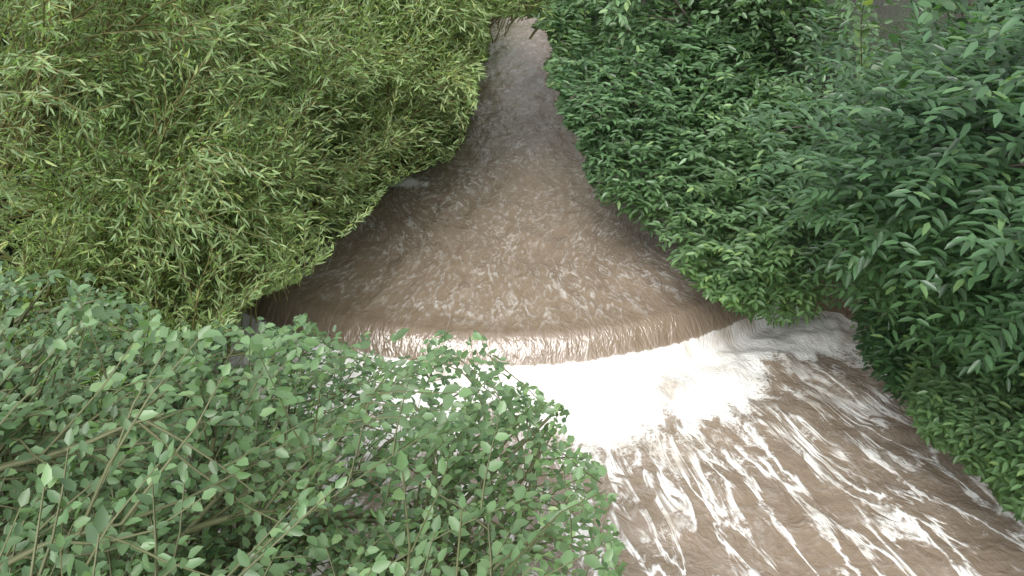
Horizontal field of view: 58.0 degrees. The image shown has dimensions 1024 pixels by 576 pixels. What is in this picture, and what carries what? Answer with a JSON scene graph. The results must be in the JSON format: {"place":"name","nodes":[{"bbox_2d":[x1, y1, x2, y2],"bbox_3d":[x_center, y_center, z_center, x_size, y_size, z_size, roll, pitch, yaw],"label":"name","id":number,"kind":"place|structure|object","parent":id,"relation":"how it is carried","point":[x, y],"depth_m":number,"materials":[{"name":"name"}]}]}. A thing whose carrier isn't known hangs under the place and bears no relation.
{"place":"outdoors","nodes":[
{"label":"outdoors","id":0,"kind":"place"},
{"bbox_2d":[0,0,1023,547],"bbox_3d":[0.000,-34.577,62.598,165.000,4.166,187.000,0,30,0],"label":"terrain","id":1,"kind":"structure","parent":0,"point":[896,12],"depth_m":5.88,"materials":[{"name":"soil"}]},
{"bbox_2d":[0,261,627,575],"bbox_3d":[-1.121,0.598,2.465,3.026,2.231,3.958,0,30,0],"label":"sallow bush","id":2,"kind":"object","parent":1,"relation":"on","point":[261,342],"depth_m":2.17,"materials":[{"name":"green plant"}]},
{"bbox_2d":[0,0,648,537],"bbox_3d":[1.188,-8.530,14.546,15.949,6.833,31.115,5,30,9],"label":"bamboo","id":3,"kind":"object","parent":1,"relation":"on","point":[232,218],"depth_m":4.26,"materials":[{"name":"green plant"}]},
{"bbox_2d":[486,0,1023,522],"bbox_3d":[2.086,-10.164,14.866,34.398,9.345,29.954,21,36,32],"label":"bushes","id":4,"kind":"object","parent":1,"relation":"on","point":[972,398],"depth_m":4.29,"materials":[{"name":"green plant"}]},
{"bbox_2d":[850,0,1023,287],"bbox_3d":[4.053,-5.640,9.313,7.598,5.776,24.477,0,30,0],"label":"hazel elder bush","id":5,"kind":"object","parent":1,"relation":"on","point":[951,6],"depth_m":3.77,"materials":[{"name":"green plant"}]},
{"bbox_2d":[123,16,1023,575],"bbox_3d":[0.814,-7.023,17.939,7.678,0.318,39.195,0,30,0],"label":"water","id":6,"kind":"structure","parent":0,"point":[715,438],"depth_m":5.10,"materials":[{"name":"brown liquid"}]}
]}

